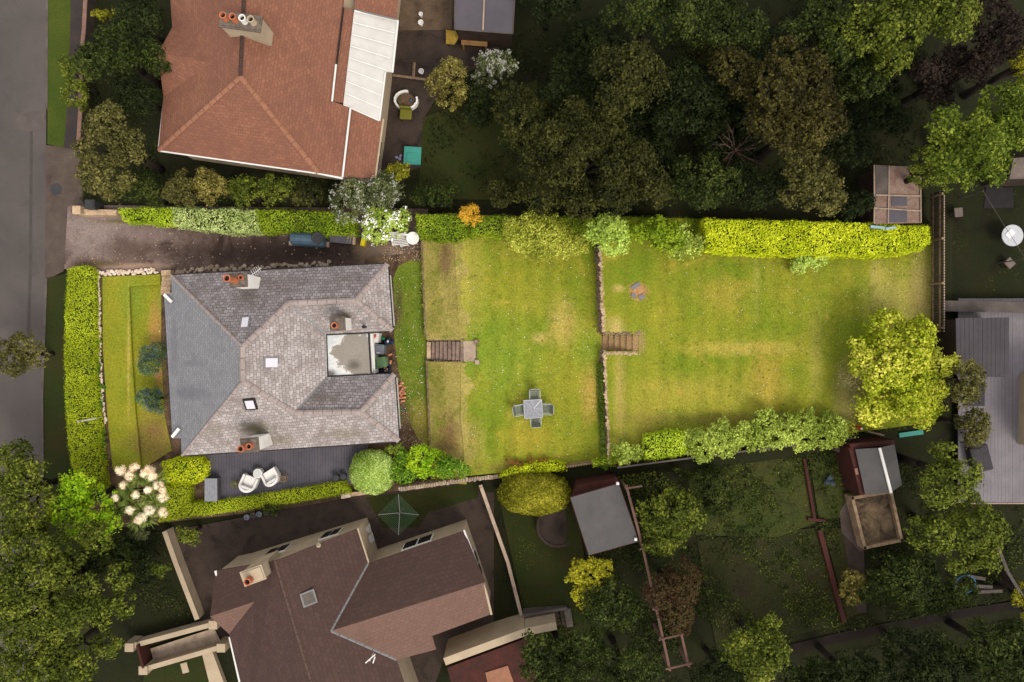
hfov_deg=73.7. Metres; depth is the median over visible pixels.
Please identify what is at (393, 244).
slatted chair
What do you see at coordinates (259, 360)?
bungalow
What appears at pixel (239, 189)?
shrub
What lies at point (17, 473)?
leafy tree
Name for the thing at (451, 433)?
bank
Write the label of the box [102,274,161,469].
raised front lawn
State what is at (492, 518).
kerb wall
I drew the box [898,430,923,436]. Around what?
bench
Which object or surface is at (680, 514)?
leafy tree
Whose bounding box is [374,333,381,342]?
fridge
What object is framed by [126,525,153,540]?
shrub
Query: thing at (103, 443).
hedge bottom plant
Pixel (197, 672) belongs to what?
front grass
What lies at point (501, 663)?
lean to shed
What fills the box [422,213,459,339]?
bank
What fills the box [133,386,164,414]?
blue flowered shrub
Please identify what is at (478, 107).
leafy tree
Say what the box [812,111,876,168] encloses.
shrub
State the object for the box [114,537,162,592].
shrub
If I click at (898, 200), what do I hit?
old greenhouse
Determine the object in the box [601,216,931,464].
lawn
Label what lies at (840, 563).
weedy bed
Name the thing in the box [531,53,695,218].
tree
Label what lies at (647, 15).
leafy tree
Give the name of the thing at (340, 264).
leaf litter
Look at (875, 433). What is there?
timber rail
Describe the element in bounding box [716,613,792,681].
leafy tree
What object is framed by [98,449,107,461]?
hedge bottom plant
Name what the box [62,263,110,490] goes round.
front hedge
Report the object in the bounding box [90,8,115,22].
shrub
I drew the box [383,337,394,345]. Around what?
rubbish sack
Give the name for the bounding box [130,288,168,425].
lawn weeds
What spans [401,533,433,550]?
window
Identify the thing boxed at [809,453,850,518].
grass patch
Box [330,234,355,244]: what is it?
timber bunker
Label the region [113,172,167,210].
shrub
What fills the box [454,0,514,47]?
garden shed
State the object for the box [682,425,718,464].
laurel bush
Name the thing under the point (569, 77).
leafy tree
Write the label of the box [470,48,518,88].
white blossom shrub
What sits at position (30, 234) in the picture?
road trench
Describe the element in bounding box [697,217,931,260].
golden hedge
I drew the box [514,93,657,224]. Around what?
leafy tree
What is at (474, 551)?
window
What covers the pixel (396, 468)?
green shrub
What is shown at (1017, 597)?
shrub
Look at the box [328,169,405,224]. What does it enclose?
white blossom shrub
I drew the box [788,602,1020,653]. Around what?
dark path
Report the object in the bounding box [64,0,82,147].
pavement
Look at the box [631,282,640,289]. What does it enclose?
stone slab
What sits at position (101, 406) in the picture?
hedge bottom plant
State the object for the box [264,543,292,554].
window
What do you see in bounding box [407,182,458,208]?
shrub
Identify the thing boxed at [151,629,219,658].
pale ramp
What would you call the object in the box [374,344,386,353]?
wheelie bin
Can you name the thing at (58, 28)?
grass verge
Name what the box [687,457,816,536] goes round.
lawn
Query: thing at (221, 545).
neighbour drive
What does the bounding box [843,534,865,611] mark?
shed path
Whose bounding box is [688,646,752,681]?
leafy tree
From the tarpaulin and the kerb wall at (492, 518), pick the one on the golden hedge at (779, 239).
the tarpaulin
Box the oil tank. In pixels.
[289,232,326,247]
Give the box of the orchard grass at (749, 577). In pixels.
[697,528,840,651]
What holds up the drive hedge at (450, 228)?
on the ground at (124, 666)
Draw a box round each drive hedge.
[118,205,180,228]
[169,206,265,236]
[254,208,359,238]
[414,212,470,244]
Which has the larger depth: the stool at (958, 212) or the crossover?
the crossover
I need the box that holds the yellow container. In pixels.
[360,235,366,246]
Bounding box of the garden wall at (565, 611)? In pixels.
[523,605,572,626]
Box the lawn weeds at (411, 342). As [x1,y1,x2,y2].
[395,272,423,423]
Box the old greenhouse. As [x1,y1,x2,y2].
[857,165,921,225]
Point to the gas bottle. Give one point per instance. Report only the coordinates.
(860, 428)
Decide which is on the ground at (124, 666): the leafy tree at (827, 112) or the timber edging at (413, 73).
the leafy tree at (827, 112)
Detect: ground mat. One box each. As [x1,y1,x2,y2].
[963,379,984,405]
[984,187,1013,207]
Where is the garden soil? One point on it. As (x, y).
(174, 452)
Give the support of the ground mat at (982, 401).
on the pale deck at (1003, 480)
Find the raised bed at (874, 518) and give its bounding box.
[844,491,903,548]
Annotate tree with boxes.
[0,329,54,378]
[0,436,77,536]
[0,514,171,651]
[0,619,125,681]
[43,468,119,537]
[68,19,172,88]
[68,98,164,205]
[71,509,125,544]
[109,0,164,48]
[109,71,162,116]
[424,55,469,111]
[459,82,497,131]
[490,79,552,151]
[512,164,580,218]
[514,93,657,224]
[518,0,582,30]
[519,624,603,681]
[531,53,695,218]
[542,51,593,108]
[581,575,649,631]
[582,635,664,681]
[583,212,631,257]
[588,34,674,127]
[599,0,684,55]
[608,158,681,210]
[635,481,706,548]
[639,554,703,636]
[650,51,731,137]
[666,151,746,212]
[668,0,770,73]
[672,9,808,175]
[672,24,721,80]
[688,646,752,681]
[704,32,839,142]
[713,120,761,166]
[713,157,791,211]
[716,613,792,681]
[751,85,851,162]
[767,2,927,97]
[774,141,848,217]
[774,654,829,681]
[776,0,876,75]
[798,643,902,681]
[818,0,940,81]
[819,38,891,102]
[846,305,964,428]
[873,384,920,425]
[876,620,979,681]
[888,0,983,62]
[896,439,984,510]
[898,40,994,110]
[903,492,1013,575]
[904,143,956,189]
[906,393,948,430]
[909,102,1023,196]
[916,0,1023,87]
[919,357,987,409]
[931,77,1023,151]
[935,405,993,449]
[945,615,1023,681]
[959,48,1023,99]
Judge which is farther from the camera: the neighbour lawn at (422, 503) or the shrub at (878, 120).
the neighbour lawn at (422, 503)
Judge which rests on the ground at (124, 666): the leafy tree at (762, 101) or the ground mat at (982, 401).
the leafy tree at (762, 101)
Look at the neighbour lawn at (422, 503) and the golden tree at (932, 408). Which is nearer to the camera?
the golden tree at (932, 408)
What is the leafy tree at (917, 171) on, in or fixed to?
on the ground at (124, 666)
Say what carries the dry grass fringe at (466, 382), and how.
on the lawn at (540, 361)
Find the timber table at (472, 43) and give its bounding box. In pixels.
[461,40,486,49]
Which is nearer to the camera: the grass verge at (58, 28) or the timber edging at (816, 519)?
the timber edging at (816, 519)
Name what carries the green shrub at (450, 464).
on the bank at (451, 433)
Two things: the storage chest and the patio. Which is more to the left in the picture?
the storage chest
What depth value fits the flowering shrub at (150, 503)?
33.77 m
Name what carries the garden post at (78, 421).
on the garden soil
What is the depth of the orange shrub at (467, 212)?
33.20 m
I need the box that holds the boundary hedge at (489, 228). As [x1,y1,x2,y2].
[469,214,704,243]
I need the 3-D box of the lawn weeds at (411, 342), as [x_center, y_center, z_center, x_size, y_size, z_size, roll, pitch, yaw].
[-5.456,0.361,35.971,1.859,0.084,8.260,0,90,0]
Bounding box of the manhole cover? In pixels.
[51,183,61,194]
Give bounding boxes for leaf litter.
[75,219,425,456]
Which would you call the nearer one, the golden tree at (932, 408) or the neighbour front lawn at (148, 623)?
the golden tree at (932, 408)
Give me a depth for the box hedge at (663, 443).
33.33 m
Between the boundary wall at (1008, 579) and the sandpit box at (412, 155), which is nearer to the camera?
the boundary wall at (1008, 579)
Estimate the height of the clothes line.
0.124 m
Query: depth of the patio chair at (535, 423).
34.44 m
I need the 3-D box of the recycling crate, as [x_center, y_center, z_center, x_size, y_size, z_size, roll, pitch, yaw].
[-6.633,1.467,35.820,0.470,0.360,0.470,0,90,0]
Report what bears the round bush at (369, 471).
on the garden soil
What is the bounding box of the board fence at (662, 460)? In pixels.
[614,436,855,467]
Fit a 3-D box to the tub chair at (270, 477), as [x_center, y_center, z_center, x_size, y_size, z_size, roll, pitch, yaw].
[-12.468,7.075,35.368,0.855,0.704,0.810,-32,90,0]
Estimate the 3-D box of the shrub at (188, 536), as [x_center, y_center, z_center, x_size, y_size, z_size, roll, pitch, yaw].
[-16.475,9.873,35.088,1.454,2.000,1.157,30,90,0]
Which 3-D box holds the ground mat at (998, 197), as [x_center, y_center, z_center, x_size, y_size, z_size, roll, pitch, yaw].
[24.492,-7.229,34.360,1.503,0.040,1.052,0,90,0]
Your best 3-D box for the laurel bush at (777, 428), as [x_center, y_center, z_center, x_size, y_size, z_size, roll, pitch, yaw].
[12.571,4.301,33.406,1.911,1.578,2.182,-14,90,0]
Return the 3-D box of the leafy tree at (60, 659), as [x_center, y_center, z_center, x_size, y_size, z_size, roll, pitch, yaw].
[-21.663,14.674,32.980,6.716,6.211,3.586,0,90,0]
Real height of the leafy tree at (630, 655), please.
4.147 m
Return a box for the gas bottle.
[854,425,862,430]
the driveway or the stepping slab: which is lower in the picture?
the stepping slab
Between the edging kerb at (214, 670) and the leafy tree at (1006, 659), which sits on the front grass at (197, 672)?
the edging kerb at (214, 670)
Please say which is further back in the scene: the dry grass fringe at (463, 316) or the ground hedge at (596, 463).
the dry grass fringe at (463, 316)
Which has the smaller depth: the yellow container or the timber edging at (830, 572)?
the timber edging at (830, 572)
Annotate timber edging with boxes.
[393,62,425,80]
[802,458,815,518]
[807,517,825,521]
[817,528,846,622]
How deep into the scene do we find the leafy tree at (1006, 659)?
30.20 m
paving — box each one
[348,481,493,681]
[371,0,492,182]
[399,0,452,30]
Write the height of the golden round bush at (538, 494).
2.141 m
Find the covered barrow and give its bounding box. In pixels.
[823,475,835,485]
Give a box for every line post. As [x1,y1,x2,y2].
[958,190,983,198]
[999,258,1023,262]
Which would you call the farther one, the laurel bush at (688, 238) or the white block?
the white block
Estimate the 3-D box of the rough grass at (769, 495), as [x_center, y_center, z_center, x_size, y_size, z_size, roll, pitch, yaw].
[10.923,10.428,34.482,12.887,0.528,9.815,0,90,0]
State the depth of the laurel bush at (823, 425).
33.03 m
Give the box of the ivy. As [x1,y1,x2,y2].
[594,363,607,469]
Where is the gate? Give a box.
[136,644,152,667]
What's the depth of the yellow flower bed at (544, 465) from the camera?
34.48 m
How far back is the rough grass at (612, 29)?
34.45 m
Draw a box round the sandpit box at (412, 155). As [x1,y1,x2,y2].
[403,146,421,165]
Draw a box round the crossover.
[45,145,83,277]
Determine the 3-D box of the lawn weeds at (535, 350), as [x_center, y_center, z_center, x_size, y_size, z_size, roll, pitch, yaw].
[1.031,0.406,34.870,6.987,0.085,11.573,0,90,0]
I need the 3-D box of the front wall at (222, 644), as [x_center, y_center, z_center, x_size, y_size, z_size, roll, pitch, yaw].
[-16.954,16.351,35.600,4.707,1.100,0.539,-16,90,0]
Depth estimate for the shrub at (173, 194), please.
33.50 m
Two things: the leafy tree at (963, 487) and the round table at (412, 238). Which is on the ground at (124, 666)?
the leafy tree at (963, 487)
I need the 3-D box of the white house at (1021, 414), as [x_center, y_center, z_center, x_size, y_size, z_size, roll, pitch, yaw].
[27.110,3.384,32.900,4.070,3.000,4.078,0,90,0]
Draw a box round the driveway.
[64,205,427,275]
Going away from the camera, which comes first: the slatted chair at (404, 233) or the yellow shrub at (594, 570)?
the yellow shrub at (594, 570)
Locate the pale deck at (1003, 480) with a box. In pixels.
[957,298,1023,503]
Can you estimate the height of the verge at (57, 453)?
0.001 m
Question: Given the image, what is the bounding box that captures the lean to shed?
[447,636,536,681]
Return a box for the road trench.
[27,131,32,356]
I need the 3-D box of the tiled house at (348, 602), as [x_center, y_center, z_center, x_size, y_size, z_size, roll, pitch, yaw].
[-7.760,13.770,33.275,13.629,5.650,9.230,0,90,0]
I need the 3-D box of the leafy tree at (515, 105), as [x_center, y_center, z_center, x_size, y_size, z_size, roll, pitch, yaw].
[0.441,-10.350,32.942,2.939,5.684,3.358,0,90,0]
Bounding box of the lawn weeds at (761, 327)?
[655,244,923,431]
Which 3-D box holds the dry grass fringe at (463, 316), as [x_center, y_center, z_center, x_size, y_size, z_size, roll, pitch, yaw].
[-2.481,-3.054,34.895,0.751,0.002,5.875,-3,90,0]
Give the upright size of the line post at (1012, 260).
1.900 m
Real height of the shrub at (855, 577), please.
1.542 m
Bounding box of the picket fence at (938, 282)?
[927,190,944,331]
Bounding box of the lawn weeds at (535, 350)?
[464,238,597,457]
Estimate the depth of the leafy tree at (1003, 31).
28.90 m
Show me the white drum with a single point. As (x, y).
(837, 449)
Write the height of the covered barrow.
0.474 m
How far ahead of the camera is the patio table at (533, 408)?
34.18 m
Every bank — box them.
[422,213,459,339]
[428,362,466,483]
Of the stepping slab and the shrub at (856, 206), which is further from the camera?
the stepping slab
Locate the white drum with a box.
[832,446,839,451]
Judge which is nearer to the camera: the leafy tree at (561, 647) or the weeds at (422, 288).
the leafy tree at (561, 647)
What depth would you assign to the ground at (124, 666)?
34.45 m
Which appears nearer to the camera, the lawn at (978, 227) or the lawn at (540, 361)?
the lawn at (978, 227)
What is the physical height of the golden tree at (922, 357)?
3.755 m
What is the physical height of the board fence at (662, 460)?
1.250 m
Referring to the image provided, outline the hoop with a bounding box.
[955,575,975,592]
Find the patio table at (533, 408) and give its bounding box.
[523,399,542,418]
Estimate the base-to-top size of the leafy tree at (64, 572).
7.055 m
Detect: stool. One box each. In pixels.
[950,207,962,216]
[1001,257,1015,268]
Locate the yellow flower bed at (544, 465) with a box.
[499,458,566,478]
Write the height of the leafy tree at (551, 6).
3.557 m
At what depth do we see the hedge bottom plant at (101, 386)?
35.75 m
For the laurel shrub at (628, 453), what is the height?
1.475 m
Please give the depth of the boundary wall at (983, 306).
33.50 m
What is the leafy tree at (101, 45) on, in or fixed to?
on the ground at (124, 666)
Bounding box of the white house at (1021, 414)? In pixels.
[1018,374,1023,444]
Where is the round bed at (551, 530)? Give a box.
[536,507,568,547]
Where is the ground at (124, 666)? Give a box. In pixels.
[46,0,1023,681]
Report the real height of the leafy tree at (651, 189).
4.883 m
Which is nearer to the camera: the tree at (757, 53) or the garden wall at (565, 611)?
the tree at (757, 53)
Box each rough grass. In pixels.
[80,9,366,632]
[424,0,940,213]
[511,191,1023,609]
[532,449,1023,681]
[617,454,843,639]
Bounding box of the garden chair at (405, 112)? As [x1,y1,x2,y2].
[399,106,411,121]
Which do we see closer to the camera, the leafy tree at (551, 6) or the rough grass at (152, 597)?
the leafy tree at (551, 6)
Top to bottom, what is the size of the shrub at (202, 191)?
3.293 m
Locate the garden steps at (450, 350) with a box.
[427,338,477,362]
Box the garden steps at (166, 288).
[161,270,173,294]
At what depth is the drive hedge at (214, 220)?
35.28 m
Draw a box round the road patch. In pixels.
[13,111,44,130]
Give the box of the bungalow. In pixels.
[163,262,400,456]
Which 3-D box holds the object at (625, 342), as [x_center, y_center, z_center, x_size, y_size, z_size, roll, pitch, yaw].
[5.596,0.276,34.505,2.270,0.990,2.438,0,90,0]
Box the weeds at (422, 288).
[418,244,425,337]
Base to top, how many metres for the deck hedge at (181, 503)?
0.877 m
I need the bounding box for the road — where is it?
[0,0,45,681]
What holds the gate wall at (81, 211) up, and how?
on the ground at (124, 666)
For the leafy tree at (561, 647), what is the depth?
32.00 m
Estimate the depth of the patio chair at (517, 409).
34.48 m
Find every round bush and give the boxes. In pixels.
[349,449,394,494]
[496,471,571,516]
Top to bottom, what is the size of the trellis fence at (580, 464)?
0.850 m
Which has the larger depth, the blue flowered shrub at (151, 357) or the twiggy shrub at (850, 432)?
the blue flowered shrub at (151, 357)
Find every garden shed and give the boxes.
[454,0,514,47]
[835,436,901,494]
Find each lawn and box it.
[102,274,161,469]
[119,532,194,637]
[131,285,171,469]
[366,482,477,527]
[393,261,428,445]
[419,79,537,199]
[455,214,602,475]
[500,480,609,656]
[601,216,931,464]
[687,457,816,536]
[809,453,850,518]
[946,164,1023,300]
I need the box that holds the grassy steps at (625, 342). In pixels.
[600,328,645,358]
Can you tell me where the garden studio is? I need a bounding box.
[933,317,1008,376]
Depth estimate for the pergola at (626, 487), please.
32.67 m
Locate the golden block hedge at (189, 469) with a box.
[159,455,210,485]
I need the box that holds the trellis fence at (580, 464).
[566,460,592,467]
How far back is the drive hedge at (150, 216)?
35.28 m
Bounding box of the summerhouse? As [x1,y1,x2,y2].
[570,472,638,555]
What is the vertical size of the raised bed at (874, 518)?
0.800 m
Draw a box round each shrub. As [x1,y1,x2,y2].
[55,53,99,113]
[79,534,135,576]
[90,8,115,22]
[109,462,169,532]
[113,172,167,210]
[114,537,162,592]
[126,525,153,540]
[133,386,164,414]
[136,339,166,376]
[160,168,203,209]
[175,525,201,546]
[192,167,233,208]
[224,173,263,210]
[255,173,296,207]
[261,503,282,516]
[288,174,323,207]
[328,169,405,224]
[357,204,411,245]
[382,161,410,183]
[383,442,404,456]
[388,445,419,485]
[405,443,447,479]
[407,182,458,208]
[433,455,472,479]
[457,202,482,226]
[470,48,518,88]
[485,175,519,208]
[500,209,570,253]
[504,456,547,468]
[513,223,589,262]
[557,20,626,73]
[564,556,613,609]
[609,439,643,465]
[638,524,682,557]
[687,464,739,519]
[789,251,829,274]
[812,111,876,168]
[830,189,876,222]
[838,356,876,407]
[839,568,869,606]
[844,416,858,440]
[856,89,911,137]
[856,547,940,613]
[919,574,981,616]
[993,581,1023,620]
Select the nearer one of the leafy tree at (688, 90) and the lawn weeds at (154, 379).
the leafy tree at (688, 90)
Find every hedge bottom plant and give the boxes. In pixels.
[94,363,101,375]
[94,401,103,409]
[96,384,106,400]
[96,429,106,446]
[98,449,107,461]
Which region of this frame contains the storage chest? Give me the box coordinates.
[205,477,221,500]
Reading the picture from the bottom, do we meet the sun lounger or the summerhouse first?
the summerhouse
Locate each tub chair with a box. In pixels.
[238,473,260,492]
[261,466,280,486]
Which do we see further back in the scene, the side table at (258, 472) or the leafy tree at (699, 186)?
the side table at (258, 472)
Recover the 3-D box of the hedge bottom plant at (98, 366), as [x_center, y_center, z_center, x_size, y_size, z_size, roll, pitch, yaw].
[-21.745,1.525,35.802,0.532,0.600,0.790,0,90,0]
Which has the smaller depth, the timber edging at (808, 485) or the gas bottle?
the gas bottle
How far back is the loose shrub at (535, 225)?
33.28 m
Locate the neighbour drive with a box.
[174,498,347,639]
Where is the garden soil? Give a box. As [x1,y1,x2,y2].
[67,214,433,528]
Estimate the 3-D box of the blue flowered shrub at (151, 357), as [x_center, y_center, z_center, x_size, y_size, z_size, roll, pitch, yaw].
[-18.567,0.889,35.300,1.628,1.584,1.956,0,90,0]
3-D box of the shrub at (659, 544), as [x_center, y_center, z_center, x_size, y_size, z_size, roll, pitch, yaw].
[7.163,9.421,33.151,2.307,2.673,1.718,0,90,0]
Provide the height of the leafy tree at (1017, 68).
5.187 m
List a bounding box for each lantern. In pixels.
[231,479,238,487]
[280,475,287,481]
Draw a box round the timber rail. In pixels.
[867,430,883,435]
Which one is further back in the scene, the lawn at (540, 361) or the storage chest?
the storage chest
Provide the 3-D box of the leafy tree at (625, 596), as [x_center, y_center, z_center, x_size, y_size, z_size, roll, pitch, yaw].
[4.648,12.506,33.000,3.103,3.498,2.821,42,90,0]
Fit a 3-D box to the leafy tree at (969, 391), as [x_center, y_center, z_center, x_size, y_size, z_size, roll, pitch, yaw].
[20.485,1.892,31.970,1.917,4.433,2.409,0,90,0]
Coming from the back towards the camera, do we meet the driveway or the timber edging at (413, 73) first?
the driveway
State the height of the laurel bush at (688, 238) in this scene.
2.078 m
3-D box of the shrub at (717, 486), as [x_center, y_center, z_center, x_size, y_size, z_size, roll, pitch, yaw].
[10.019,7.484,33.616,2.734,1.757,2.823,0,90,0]
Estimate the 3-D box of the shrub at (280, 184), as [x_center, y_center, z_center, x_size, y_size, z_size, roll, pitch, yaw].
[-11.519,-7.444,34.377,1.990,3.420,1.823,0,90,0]
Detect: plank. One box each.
[968,574,985,580]
[977,584,992,588]
[977,589,1002,593]
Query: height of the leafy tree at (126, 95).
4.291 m
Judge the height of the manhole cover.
0.025 m
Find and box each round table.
[406,232,418,244]
[1001,225,1022,245]
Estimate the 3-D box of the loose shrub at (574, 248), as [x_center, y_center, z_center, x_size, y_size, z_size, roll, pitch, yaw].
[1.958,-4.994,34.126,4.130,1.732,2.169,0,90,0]
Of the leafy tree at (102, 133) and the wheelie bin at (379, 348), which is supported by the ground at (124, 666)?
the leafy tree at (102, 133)
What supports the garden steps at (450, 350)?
on the ground at (124, 666)
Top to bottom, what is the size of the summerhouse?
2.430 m
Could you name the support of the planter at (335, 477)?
on the timber deck at (300, 468)
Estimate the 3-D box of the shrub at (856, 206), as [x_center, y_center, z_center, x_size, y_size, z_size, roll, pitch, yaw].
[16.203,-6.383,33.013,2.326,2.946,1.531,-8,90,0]
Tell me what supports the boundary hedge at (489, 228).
on the ground at (124, 666)
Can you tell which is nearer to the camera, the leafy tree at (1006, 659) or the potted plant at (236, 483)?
the leafy tree at (1006, 659)
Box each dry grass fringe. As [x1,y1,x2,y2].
[454,241,471,338]
[460,363,475,468]
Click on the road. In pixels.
(22, 55)
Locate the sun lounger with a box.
[965,444,992,471]
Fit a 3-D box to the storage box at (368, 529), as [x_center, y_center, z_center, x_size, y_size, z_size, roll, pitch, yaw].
[-7.593,9.864,35.525,0.318,0.950,0.496,-15,90,0]
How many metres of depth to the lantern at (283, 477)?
35.33 m
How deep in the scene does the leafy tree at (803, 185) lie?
29.93 m
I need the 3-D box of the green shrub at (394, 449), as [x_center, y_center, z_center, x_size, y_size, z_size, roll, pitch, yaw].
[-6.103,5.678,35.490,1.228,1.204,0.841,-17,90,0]
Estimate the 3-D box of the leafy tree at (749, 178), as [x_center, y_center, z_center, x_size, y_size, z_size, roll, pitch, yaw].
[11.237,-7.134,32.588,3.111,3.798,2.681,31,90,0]
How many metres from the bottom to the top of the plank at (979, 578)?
0.060 m
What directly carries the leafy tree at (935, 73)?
on the ground at (124, 666)
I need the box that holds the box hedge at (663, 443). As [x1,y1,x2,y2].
[641,428,689,460]
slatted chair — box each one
[389,232,401,246]
[396,232,408,247]
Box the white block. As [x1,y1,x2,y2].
[341,491,351,498]
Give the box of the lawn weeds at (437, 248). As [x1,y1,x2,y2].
[426,245,446,440]
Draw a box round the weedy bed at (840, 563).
[824,528,864,616]
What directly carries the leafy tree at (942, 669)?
on the ground at (124, 666)
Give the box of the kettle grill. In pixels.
[960,429,985,449]
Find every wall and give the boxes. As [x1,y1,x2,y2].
[72,206,122,216]
[76,74,90,144]
[80,0,95,71]
[125,618,219,651]
[139,636,229,674]
[162,527,204,619]
[351,490,365,496]
[398,474,498,490]
[421,236,432,479]
[443,612,556,664]
[479,483,522,616]
[594,241,610,464]
[937,301,1023,312]
[989,538,1023,611]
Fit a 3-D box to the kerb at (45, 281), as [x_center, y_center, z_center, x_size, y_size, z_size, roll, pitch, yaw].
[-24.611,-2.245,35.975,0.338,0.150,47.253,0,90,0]
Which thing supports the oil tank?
on the slab base
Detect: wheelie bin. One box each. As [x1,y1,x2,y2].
[84,200,103,209]
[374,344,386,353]
[375,357,388,368]
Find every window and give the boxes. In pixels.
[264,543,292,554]
[318,527,342,540]
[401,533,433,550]
[473,548,482,574]
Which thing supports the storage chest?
on the timber deck at (300, 468)
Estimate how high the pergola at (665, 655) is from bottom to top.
1.927 m
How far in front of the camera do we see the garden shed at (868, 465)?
32.59 m
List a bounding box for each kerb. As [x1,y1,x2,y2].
[41,0,47,681]
[202,651,226,681]
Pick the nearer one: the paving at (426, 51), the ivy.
the ivy
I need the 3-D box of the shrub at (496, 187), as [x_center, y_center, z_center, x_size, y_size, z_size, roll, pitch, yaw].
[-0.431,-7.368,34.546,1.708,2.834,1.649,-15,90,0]
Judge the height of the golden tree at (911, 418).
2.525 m
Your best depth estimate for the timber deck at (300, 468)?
35.72 m
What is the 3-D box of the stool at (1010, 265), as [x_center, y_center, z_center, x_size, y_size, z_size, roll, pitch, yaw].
[24.781,-3.880,34.180,0.490,0.440,0.490,-37,90,0]
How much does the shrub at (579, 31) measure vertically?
1.943 m
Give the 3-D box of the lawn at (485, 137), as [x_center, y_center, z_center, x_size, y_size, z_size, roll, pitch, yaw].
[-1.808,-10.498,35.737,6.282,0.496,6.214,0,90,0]
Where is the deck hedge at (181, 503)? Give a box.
[158,480,352,522]
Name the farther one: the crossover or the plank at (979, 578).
the crossover
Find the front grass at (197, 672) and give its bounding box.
[143,655,208,681]
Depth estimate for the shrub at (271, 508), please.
34.94 m
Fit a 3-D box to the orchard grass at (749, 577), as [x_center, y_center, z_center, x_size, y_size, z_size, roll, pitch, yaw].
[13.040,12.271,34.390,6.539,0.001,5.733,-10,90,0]
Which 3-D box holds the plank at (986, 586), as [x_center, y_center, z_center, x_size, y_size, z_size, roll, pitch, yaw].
[23.591,12.285,34.170,0.894,0.060,0.160,3,90,0]
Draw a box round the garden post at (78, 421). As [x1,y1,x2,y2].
[77,417,102,422]
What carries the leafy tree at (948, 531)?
on the ground at (124, 666)
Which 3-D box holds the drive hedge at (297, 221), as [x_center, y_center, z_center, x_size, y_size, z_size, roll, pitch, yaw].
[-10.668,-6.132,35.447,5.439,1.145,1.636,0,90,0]
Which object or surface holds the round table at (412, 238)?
on the driveway
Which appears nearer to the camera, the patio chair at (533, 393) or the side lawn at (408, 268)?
the patio chair at (533, 393)
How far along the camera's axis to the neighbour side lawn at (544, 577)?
35.40 m
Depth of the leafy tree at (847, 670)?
30.82 m
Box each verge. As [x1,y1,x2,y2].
[44,273,89,681]
[47,0,70,146]
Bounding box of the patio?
[840,502,865,550]
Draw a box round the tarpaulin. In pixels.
[870,225,896,229]
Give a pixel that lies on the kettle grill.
(981, 446)
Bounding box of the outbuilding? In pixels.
[982,157,1023,186]
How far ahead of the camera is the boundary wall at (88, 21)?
35.48 m
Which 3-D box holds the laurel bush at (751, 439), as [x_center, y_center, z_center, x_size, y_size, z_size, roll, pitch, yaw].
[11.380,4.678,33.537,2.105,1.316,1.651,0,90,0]
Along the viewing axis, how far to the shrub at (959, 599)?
32.18 m
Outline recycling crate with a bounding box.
[380,364,390,372]
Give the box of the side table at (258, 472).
[253,468,263,477]
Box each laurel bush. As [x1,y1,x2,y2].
[628,214,685,255]
[663,221,707,260]
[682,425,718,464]
[707,415,742,459]
[726,420,765,452]
[748,406,792,451]
[776,406,817,453]
[806,409,849,450]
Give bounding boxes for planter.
[332,474,339,480]
[340,473,346,479]
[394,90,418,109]
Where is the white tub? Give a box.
[256,511,262,516]
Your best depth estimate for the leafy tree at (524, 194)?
31.96 m
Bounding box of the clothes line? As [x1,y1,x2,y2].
[983,191,1023,255]
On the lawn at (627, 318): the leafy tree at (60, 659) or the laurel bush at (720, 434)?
the laurel bush at (720, 434)
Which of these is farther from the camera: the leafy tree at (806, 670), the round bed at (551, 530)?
the round bed at (551, 530)
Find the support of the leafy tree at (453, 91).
on the ground at (124, 666)
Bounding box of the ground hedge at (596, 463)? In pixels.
[591,454,645,468]
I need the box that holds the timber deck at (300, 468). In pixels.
[205,444,367,500]
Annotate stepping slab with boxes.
[180,662,188,673]
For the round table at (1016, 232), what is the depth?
33.65 m
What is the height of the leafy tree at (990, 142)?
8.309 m
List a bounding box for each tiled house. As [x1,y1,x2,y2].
[157,0,400,181]
[210,518,491,681]
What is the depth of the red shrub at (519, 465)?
34.57 m
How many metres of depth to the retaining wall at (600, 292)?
34.15 m
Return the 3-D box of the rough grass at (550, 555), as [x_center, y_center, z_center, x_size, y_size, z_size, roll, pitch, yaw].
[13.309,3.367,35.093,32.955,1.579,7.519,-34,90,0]
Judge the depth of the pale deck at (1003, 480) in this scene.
34.00 m
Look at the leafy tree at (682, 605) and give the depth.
31.31 m
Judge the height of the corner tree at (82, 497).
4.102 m
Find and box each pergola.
[619,479,654,549]
[642,549,691,670]
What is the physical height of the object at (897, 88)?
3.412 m
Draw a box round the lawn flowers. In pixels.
[469,252,593,454]
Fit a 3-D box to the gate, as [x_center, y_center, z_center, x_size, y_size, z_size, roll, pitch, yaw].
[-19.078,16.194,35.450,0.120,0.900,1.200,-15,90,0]
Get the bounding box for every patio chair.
[512,404,523,416]
[529,389,539,399]
[530,418,541,427]
[542,403,553,414]
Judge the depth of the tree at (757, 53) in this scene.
32.08 m
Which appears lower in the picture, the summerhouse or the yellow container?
the summerhouse
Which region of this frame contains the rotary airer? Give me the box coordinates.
[378,494,418,534]
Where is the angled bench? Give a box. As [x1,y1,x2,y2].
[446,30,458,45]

